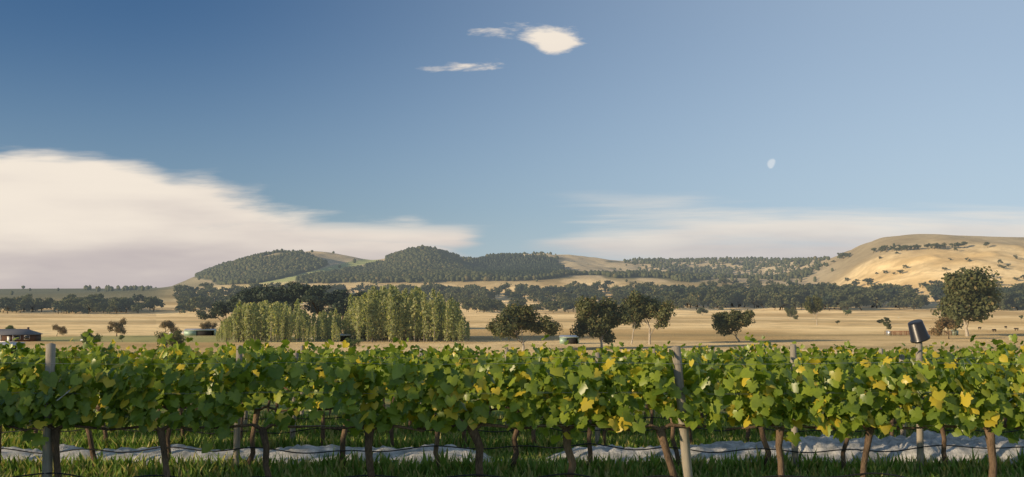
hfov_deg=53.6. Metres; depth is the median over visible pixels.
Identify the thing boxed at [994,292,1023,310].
tree
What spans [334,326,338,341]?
tree
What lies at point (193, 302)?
tree
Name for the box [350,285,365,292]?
tree
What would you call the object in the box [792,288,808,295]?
tree
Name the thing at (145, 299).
tree
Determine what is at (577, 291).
tree
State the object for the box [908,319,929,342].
bucket
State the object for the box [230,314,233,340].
tree
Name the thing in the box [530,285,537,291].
tree
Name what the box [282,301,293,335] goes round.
tree
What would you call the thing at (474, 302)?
tree
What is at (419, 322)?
tree
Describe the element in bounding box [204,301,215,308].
tree
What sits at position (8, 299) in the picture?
tree
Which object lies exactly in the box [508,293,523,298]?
tree
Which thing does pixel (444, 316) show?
tree
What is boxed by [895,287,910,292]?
tree
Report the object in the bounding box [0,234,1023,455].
terrain
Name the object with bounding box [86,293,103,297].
tree
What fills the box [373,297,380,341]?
tree
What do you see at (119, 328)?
tree
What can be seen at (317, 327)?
tree
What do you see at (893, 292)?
tree
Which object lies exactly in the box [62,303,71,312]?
tree
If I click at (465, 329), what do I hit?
tree
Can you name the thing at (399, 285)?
tree
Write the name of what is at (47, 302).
tree
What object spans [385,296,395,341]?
tree
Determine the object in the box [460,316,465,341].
tree
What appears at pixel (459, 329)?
tree
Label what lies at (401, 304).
tree
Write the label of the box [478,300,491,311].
tree
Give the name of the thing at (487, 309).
tree
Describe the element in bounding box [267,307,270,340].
tree
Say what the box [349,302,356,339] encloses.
tree
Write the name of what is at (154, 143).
sky
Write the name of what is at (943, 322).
tree
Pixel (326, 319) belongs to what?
tree
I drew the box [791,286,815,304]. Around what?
tree
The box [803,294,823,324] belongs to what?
tree
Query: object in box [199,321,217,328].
tree
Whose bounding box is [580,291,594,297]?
tree
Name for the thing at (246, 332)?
tree
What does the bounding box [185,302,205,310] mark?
tree
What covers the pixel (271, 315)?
tree
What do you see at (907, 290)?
tree
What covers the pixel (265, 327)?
tree
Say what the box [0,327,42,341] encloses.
house
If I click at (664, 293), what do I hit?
tree
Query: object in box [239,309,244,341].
tree
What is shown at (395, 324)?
tree
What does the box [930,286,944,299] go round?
tree
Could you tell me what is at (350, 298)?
tree
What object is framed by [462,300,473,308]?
tree
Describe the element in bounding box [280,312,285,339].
tree
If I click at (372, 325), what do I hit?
tree
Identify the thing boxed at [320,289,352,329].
tree
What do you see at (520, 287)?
tree
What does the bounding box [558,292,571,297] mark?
tree
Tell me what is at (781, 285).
tree
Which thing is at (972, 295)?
tree
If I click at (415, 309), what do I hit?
tree
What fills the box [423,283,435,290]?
tree
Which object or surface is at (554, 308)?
tree
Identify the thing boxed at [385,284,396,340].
tree
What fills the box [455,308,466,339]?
tree
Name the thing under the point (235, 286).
tree
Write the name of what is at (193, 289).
tree
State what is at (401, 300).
tree
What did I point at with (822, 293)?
tree
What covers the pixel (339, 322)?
tree
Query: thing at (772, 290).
tree
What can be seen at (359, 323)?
tree
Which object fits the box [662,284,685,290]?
tree
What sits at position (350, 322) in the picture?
tree
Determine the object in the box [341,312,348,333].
tree
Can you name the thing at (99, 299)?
tree
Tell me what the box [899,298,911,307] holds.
tree
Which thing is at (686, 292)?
tree
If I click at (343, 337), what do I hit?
shed
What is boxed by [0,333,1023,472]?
vine row
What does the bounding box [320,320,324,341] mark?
tree
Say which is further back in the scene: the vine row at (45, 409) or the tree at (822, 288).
the tree at (822, 288)
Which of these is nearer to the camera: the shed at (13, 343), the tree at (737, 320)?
the shed at (13, 343)
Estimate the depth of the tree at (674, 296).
1568.85 m
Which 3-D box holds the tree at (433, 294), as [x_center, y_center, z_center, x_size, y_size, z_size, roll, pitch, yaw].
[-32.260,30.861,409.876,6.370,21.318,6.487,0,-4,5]
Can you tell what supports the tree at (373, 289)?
on the terrain at (691, 328)
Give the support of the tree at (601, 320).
on the terrain at (691, 328)
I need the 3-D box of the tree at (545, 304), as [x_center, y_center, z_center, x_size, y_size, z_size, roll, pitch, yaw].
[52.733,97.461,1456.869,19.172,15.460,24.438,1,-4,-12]
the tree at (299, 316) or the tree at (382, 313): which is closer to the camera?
the tree at (382, 313)
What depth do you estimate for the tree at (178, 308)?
1374.23 m
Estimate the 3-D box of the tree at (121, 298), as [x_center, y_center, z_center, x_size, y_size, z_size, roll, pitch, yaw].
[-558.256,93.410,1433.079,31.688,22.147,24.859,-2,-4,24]
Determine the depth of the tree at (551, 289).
2100.17 m
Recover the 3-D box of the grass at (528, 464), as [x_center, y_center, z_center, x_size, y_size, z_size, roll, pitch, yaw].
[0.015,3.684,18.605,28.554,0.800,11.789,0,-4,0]
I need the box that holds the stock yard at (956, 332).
[885,330,958,335]
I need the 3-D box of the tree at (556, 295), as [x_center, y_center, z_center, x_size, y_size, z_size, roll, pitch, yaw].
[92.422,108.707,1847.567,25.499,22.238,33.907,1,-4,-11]
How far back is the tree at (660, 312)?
377.23 m
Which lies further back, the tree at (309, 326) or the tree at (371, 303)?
the tree at (309, 326)
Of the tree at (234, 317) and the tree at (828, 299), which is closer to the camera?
the tree at (234, 317)
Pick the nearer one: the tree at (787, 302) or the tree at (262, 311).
the tree at (262, 311)
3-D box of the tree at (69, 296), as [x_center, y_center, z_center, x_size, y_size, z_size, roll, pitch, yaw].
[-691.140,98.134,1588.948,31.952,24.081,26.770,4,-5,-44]
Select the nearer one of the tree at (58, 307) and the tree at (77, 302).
the tree at (58, 307)
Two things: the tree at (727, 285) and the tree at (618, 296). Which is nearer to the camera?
the tree at (618, 296)
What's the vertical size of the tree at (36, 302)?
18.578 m
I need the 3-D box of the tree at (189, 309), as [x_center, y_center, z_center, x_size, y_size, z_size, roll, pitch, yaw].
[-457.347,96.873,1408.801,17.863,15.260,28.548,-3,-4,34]
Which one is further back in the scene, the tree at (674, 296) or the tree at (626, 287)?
the tree at (626, 287)
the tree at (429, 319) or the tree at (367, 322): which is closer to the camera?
the tree at (367, 322)
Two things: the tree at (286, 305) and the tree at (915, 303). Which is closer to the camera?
the tree at (286, 305)
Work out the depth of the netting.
16.54 m
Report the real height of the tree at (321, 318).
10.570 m
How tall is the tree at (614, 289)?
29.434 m
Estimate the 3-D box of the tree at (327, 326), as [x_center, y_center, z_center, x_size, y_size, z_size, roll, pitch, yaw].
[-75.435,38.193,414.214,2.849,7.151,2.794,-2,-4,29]
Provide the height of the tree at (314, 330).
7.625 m
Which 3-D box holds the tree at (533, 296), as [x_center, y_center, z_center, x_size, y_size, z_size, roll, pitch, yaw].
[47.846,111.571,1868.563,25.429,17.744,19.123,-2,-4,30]
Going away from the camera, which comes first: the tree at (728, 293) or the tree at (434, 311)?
the tree at (434, 311)
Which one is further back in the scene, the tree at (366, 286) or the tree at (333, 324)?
the tree at (366, 286)
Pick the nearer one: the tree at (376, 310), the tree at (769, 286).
the tree at (376, 310)
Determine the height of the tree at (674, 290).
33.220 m
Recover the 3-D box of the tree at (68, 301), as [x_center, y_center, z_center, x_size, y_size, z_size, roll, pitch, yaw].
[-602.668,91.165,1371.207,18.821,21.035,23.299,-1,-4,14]
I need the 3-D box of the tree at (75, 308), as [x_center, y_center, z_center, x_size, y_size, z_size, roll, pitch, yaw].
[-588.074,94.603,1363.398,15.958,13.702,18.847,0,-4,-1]
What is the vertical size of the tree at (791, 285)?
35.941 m
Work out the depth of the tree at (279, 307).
411.29 m
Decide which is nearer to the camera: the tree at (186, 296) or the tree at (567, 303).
the tree at (567, 303)
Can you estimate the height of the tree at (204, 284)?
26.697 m
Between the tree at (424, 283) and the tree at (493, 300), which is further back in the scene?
the tree at (424, 283)
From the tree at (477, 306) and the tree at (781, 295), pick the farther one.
the tree at (781, 295)
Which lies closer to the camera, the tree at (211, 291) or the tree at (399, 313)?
the tree at (399, 313)
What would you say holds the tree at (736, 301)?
on the terrain at (691, 328)
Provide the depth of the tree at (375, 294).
415.31 m
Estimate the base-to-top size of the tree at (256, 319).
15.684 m
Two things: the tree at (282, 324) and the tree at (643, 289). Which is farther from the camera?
the tree at (643, 289)
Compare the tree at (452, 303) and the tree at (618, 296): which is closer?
the tree at (452, 303)
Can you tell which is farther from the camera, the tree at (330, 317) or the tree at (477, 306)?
the tree at (477, 306)
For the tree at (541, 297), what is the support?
on the terrain at (691, 328)
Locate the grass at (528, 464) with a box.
[0,404,1023,476]
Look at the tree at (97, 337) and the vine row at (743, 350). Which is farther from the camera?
the tree at (97, 337)
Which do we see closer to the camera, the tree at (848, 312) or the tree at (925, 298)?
the tree at (848, 312)
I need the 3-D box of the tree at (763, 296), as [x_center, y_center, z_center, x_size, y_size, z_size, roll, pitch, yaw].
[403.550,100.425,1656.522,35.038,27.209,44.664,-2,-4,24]
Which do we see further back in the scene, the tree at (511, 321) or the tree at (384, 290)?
the tree at (384, 290)
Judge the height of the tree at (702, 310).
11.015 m
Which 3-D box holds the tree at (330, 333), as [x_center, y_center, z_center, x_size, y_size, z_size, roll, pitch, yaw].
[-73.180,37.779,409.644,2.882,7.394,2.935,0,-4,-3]
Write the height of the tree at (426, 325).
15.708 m
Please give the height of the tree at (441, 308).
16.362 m
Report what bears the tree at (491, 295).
on the terrain at (691, 328)
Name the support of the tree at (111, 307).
on the terrain at (691, 328)
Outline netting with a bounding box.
[1,430,1023,465]
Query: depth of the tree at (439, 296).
423.53 m
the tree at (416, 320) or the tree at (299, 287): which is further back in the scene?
the tree at (299, 287)
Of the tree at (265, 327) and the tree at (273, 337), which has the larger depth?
the tree at (273, 337)
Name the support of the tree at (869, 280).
on the terrain at (691, 328)
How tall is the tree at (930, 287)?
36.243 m
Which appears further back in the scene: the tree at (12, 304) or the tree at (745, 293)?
the tree at (745, 293)
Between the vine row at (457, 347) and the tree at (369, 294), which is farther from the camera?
the tree at (369, 294)
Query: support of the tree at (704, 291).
on the terrain at (691, 328)
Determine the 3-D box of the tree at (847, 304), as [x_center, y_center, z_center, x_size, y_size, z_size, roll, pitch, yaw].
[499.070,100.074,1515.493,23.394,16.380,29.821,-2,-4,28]
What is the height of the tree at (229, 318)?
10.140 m
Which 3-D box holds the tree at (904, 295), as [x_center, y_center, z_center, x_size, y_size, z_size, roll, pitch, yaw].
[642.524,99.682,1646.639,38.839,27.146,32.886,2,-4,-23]
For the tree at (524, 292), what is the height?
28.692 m
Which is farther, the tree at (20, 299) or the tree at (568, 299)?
the tree at (568, 299)
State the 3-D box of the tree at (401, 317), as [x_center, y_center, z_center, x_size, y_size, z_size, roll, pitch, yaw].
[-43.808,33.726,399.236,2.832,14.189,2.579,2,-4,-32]
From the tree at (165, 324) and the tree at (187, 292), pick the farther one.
the tree at (187, 292)
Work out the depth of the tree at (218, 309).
585.92 m
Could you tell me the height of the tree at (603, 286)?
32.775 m
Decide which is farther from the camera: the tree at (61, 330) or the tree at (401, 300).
the tree at (61, 330)
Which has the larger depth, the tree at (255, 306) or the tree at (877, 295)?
the tree at (877, 295)
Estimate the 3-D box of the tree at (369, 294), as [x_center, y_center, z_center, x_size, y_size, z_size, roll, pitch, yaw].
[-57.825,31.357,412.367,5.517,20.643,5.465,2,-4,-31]
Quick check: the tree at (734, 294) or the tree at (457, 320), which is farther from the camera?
the tree at (734, 294)
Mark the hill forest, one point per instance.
(428, 264)
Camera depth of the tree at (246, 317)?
394.09 m
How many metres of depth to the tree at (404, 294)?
411.13 m
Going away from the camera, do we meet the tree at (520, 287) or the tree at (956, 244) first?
the tree at (520, 287)
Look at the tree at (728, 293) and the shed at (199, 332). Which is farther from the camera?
the tree at (728, 293)
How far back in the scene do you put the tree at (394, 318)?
396.75 m
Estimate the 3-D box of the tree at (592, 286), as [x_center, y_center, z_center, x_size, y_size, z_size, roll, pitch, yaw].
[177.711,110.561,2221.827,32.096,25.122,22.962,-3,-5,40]
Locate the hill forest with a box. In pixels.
[10,243,894,294]
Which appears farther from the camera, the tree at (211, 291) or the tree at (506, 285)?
the tree at (506, 285)
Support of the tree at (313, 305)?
on the terrain at (691, 328)
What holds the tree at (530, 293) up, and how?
on the terrain at (691, 328)
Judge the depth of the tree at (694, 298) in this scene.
1539.91 m
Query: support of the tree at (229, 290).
on the terrain at (691, 328)
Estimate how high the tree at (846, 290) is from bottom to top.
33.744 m
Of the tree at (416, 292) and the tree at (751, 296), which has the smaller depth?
the tree at (416, 292)
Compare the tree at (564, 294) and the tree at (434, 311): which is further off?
the tree at (564, 294)
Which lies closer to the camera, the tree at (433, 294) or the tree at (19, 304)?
the tree at (433, 294)
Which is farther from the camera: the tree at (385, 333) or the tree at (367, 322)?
the tree at (385, 333)
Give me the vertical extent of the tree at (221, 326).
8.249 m
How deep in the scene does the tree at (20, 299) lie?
1437.94 m
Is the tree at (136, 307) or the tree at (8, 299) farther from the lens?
the tree at (8, 299)
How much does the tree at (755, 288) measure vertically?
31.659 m
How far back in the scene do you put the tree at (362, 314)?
401.25 m
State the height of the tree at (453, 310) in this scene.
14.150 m
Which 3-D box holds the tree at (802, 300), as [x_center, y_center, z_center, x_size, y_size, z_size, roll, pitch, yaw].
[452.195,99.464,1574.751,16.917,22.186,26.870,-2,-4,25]
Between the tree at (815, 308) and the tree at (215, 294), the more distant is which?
the tree at (215, 294)
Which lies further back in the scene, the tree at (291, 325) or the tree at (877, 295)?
the tree at (877, 295)
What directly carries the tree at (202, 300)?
on the terrain at (691, 328)
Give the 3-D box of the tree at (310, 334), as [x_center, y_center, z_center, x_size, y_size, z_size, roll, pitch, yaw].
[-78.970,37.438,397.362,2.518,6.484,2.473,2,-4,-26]
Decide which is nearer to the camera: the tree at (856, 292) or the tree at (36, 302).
the tree at (36, 302)
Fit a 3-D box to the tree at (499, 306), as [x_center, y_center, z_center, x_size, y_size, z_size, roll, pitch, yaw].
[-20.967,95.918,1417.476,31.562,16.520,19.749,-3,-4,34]
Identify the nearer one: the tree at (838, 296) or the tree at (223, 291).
the tree at (838, 296)
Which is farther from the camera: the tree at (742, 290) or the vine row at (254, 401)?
the tree at (742, 290)
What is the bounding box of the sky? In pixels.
[0,0,1023,288]
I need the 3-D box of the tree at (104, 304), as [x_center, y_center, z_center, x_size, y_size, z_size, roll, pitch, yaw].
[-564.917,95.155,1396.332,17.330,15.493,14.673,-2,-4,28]
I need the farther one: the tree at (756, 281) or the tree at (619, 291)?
the tree at (756, 281)
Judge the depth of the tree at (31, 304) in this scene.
1432.31 m
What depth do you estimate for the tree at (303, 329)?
397.55 m
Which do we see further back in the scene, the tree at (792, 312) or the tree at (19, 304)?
the tree at (19, 304)
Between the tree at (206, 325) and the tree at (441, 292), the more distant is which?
the tree at (441, 292)
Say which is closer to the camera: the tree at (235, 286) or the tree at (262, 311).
the tree at (262, 311)
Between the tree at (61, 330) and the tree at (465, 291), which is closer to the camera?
the tree at (61, 330)
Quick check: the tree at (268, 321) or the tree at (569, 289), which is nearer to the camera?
the tree at (268, 321)
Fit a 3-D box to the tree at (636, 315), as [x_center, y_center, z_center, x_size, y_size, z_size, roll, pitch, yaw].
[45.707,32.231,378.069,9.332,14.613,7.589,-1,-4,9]
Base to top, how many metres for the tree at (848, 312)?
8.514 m
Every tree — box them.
[0,299,17,313]
[3,297,12,309]
[11,301,25,312]
[13,297,32,311]
[24,302,44,311]
[26,299,43,311]
[34,297,54,311]
[52,303,67,313]
[52,323,67,335]
[58,298,71,313]
[61,293,76,300]
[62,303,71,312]
[67,298,86,307]
[68,304,80,313]
[76,298,104,313]
[81,332,102,343]
[82,301,100,313]
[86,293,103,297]
[88,297,105,309]
[99,302,108,312]
[106,300,118,312]
[107,317,127,335]
[112,297,127,311]
[117,298,135,311]
[129,294,146,301]
[131,304,142,312]
[142,296,165,311]
[143,296,160,308]
[154,329,185,348]
[159,320,178,332]
[173,284,184,292]
[174,305,185,311]
[175,295,191,301]
[178,303,193,312]
[179,290,195,294]
[180,285,204,292]
[185,297,201,312]
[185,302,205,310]
[188,293,207,296]
[195,301,235,321]
[196,295,211,306]
[196,310,205,313]
[199,282,213,287]
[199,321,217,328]
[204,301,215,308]
[207,288,217,292]
[210,291,224,299]
[214,287,229,298]
[218,286,240,292]
[219,321,223,339]
[223,325,228,340]
[227,316,232,340]
[229,284,300,308]
[230,308,239,341]
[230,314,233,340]
[231,284,245,289]
[233,300,241,340]
[233,307,245,337]
[235,307,244,341]
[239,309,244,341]
[242,303,252,336]
[243,309,253,339]
[243,310,252,340]
[247,305,256,340]
[250,302,257,338]
[252,282,263,286]
[252,304,257,339]
[254,303,260,338]
[255,302,265,339]
[260,281,320,329]
[263,312,268,341]
[264,300,268,338]
[265,303,278,341]
[267,282,280,286]
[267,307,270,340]
[268,304,277,340]
[275,310,280,341]
[276,302,282,340]
[279,314,283,340]
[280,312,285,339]
[281,308,287,338]
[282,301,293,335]
[285,284,352,314]
[285,316,288,339]
[286,318,293,340]
[287,306,295,341]
[292,298,302,340]
[293,307,302,340]
[294,317,299,338]
[300,317,307,341]
[307,318,310,339]
[309,326,312,341]
[313,323,316,338]
[316,321,319,337]
[318,315,323,340]
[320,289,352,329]
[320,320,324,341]
[323,314,328,338]
[326,323,330,340]
[328,313,332,336]
[328,323,332,339]
[331,317,336,338]
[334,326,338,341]
[338,315,342,333]
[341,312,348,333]
[342,319,346,333]
[343,293,355,327]
[344,306,352,337]
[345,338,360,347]
[346,291,364,300]
[348,296,365,338]
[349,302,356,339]
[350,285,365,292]
[353,299,364,340]
[355,300,364,337]
[361,282,371,290]
[361,292,368,340]
[362,291,372,340]
[363,298,378,341]
[364,301,372,341]
[366,305,376,341]
[371,286,378,336]
[371,304,379,341]
[372,290,377,340]
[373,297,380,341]
[377,291,384,340]
[378,286,388,332]
[378,297,386,340]
[378,297,388,340]
[378,299,387,341]
[384,289,404,333]
[384,295,392,341]
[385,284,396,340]
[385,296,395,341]
[392,286,398,322]
[392,304,398,337]
[392,306,398,338]
[396,294,404,338]
[396,297,407,337]
[396,302,405,339]
[397,283,414,288]
[397,306,404,340]
[398,288,408,340]
[405,296,413,341]
[409,297,420,341]
[410,286,420,340]
[410,301,418,338]
[415,296,423,341]
[419,292,428,341]
[421,281,432,287]
[422,289,431,296]
[422,302,431,340]
[422,303,431,341]
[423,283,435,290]
[428,288,438,340]
[428,303,442,341]
[432,284,447,291]
[435,290,444,298]
[435,308,440,338]
[436,291,441,339]
[437,300,442,340]
[438,301,445,340]
[442,306,450,341]
[442,308,446,341]
[443,291,455,299]
[444,299,451,341]
[448,306,458,341]
[449,297,458,340]
[450,286,463,293]
[452,292,464,301]
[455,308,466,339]
[456,317,461,340]
[457,321,461,341]
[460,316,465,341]
[461,289,470,295]
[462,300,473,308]
[463,317,469,338]
[465,284,478,289]
[467,297,481,301]
[471,289,487,296]
[471,299,479,304]
[472,304,483,312]
[476,293,486,297]
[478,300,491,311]
[480,304,489,312]
[482,299,501,309]
[485,301,563,350]
[487,288,500,298]
[489,301,504,311]
[494,286,504,292]
[500,282,511,290]
[507,298,523,303]
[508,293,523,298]
[514,285,530,290]
[515,283,528,289]
[521,287,537,298]
[526,290,539,302]
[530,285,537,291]
[531,294,542,303]
[533,304,544,309]
[538,295,546,300]
[541,286,558,295]
[541,291,551,297]
[543,301,555,309]
[548,306,557,311]
[554,292,565,300]
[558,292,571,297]
[558,301,571,311]
[562,297,576,301]
[566,286,575,292]
[569,295,632,347]
[573,288,583,295]
[576,283,586,286]
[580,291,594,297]
[586,284,597,288]
[592,280,608,292]
[593,293,607,301]
[603,280,613,285]
[609,284,622,292]
[611,294,623,299]
[612,289,629,294]
[619,285,634,290]
[620,290,677,343]
[624,285,652,296]
[627,305,644,343]
[633,282,661,291]
[640,290,658,298]
[646,285,660,296]
[651,296,664,302]
[661,291,683,305]
[661,293,680,308]
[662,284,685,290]
[666,297,684,308]
[668,287,682,293]
[674,289,694,307]
[682,291,707,309]
[697,307,708,315]
[698,288,709,306]
[704,288,732,307]
[706,290,727,307]
[708,289,733,306]
[708,298,727,309]
[711,309,755,341]
[717,278,732,283]
[722,283,736,288]
[725,288,738,306]
[732,282,744,287]
[732,295,743,307]
[736,288,753,305]
[739,291,755,307]
[743,292,758,307]
[750,286,767,292]
[751,292,768,307]
[753,280,761,284]
[757,286,784,293]
[759,285,775,289]
[764,297,783,307]
[768,288,795,297]
[768,290,797,309]
[769,283,785,287]
[770,295,794,309]
[784,306,797,318]
[786,281,815,285]
[788,284,806,289]
[789,292,805,307]
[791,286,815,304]
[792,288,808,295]
[798,296,806,308]
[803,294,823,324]
[809,294,826,301]
[815,286,825,290]
[815,290,835,307]
[821,285,843,290]
[822,295,835,310]
[826,292,847,309]
[837,252,848,257]
[837,300,854,308]
[840,288,860,297]
[843,309,851,315]
[846,290,870,307]
[848,293,871,309]
[851,280,859,285]
[862,278,873,284]
[863,284,878,290]
[863,290,890,307]
[879,245,888,250]
[881,283,899,289]
[881,287,912,294]
[883,322,891,328]
[886,289,906,306]
[886,296,904,308]
[892,292,917,307]
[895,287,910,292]
[895,289,917,304]
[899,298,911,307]
[906,296,924,308]
[911,294,930,306]
[926,282,944,293]
[929,316,957,338]
[930,265,1002,335]
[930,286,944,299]
[948,242,959,247]
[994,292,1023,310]
[996,299,1005,310]
[998,287,1023,290]
[1000,288,1016,292]
[1002,283,1019,287]
[1006,292,1023,309]
[1006,292,1023,309]
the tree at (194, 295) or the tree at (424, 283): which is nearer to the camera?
the tree at (194, 295)
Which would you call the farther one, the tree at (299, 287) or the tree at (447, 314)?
the tree at (299, 287)
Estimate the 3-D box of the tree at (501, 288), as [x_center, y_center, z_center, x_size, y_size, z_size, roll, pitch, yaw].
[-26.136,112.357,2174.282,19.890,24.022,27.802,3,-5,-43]
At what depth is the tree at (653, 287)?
1851.66 m
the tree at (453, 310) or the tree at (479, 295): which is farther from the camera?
the tree at (479, 295)
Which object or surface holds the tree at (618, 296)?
on the terrain at (691, 328)
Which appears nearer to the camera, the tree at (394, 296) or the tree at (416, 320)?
the tree at (416, 320)
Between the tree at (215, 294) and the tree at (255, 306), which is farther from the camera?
the tree at (215, 294)
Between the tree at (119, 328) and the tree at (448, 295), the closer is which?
the tree at (119, 328)
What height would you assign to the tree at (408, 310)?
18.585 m
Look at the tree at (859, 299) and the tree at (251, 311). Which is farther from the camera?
the tree at (859, 299)
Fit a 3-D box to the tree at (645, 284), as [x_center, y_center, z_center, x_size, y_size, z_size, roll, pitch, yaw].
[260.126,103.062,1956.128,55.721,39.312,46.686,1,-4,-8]
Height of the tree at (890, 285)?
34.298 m
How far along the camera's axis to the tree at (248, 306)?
396.04 m
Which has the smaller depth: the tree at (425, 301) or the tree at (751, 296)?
the tree at (425, 301)
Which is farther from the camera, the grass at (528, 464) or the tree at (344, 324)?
the tree at (344, 324)
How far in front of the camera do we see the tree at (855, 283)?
2235.24 m
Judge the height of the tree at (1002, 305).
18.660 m
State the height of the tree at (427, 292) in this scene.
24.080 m
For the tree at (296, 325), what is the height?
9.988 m
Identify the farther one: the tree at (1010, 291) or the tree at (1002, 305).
the tree at (1010, 291)
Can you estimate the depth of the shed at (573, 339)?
380.15 m
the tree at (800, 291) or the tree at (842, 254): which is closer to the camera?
the tree at (800, 291)
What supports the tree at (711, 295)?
on the terrain at (691, 328)
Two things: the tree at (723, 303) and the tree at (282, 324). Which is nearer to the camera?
the tree at (282, 324)
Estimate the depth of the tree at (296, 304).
414.27 m
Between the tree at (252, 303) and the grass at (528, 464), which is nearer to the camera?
the grass at (528, 464)
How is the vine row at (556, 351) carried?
on the terrain at (691, 328)
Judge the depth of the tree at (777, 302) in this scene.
1534.60 m
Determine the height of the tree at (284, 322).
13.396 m
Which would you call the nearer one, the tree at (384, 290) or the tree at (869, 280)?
the tree at (384, 290)
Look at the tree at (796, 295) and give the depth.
1566.56 m
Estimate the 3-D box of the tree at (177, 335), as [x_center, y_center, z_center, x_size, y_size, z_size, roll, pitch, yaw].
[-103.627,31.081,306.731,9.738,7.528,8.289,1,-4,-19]
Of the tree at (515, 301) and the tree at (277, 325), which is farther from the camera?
the tree at (515, 301)
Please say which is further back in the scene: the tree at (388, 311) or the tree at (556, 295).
the tree at (556, 295)
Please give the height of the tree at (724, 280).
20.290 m
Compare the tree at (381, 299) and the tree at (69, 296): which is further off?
the tree at (69, 296)
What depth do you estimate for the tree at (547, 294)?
1939.72 m
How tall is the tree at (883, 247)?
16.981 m
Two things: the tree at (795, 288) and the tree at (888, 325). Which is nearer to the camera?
the tree at (888, 325)
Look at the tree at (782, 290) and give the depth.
1666.57 m
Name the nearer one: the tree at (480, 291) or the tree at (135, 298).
the tree at (135, 298)
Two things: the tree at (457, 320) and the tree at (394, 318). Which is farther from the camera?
the tree at (457, 320)
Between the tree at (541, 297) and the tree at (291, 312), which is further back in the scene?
the tree at (541, 297)
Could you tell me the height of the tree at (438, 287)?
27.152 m
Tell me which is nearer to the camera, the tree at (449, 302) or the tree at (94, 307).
the tree at (449, 302)
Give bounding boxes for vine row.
[0,332,1023,417]
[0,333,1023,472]
[0,334,1023,476]
[2,336,1020,446]
[9,329,1023,434]
[16,334,1021,413]
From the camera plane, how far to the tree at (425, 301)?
398.98 m
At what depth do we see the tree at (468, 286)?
2170.89 m
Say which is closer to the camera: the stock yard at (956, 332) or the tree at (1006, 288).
the stock yard at (956, 332)
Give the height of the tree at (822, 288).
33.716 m
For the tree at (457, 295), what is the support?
on the terrain at (691, 328)
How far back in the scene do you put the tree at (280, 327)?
398.42 m
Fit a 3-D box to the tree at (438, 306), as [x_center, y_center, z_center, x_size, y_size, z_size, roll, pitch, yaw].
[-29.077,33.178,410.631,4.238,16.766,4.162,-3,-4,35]
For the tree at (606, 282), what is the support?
on the terrain at (691, 328)
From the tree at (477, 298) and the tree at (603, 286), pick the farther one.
the tree at (603, 286)
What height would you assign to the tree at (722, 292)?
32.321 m
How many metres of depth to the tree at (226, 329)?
394.97 m
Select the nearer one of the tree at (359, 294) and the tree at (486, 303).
the tree at (359, 294)
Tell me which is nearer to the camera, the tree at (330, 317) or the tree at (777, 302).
the tree at (330, 317)
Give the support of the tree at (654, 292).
on the terrain at (691, 328)
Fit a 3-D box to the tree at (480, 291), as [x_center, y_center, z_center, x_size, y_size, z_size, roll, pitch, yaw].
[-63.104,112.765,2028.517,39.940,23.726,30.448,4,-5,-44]
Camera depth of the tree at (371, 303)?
398.83 m
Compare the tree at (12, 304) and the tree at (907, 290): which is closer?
the tree at (12, 304)
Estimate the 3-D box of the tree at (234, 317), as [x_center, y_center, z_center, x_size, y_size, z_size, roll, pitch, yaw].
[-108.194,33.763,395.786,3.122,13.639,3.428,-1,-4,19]
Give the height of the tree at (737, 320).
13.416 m
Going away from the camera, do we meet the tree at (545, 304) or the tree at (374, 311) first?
the tree at (374, 311)
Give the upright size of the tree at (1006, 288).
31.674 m
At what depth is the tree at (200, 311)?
1060.38 m
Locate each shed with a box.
[0,342,25,353]
[184,329,215,335]
[334,334,350,340]
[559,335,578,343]
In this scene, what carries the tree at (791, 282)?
on the terrain at (691, 328)
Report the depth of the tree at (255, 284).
2200.96 m
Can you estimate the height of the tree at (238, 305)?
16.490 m
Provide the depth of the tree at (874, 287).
1809.63 m
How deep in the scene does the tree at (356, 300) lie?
402.09 m
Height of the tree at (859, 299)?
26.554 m
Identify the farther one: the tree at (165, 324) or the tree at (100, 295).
the tree at (100, 295)
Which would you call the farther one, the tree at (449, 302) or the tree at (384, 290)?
the tree at (384, 290)
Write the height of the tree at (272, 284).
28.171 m
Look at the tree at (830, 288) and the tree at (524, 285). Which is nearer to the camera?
the tree at (830, 288)
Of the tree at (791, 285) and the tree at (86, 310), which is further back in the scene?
the tree at (791, 285)
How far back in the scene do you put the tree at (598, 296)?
1815.05 m
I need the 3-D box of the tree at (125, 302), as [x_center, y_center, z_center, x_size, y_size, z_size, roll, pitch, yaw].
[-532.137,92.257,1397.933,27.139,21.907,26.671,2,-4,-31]
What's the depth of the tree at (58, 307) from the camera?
1346.63 m
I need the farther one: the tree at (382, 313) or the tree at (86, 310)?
the tree at (86, 310)
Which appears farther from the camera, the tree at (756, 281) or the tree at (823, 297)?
the tree at (756, 281)
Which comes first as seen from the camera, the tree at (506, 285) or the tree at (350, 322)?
the tree at (350, 322)
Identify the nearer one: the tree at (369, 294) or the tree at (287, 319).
the tree at (287, 319)
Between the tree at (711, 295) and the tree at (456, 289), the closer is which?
the tree at (711, 295)
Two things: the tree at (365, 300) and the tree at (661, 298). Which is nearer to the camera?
the tree at (365, 300)
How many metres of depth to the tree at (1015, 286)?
1850.70 m
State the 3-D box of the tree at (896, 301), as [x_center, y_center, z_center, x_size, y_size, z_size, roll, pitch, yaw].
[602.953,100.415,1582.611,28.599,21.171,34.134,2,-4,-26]
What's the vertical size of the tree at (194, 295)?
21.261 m
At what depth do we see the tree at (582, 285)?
2271.27 m
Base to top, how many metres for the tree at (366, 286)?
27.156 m
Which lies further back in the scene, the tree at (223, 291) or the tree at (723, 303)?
the tree at (223, 291)
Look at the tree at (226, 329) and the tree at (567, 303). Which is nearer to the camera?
the tree at (226, 329)
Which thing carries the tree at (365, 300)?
on the terrain at (691, 328)
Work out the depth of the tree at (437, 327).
401.56 m
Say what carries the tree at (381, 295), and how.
on the terrain at (691, 328)

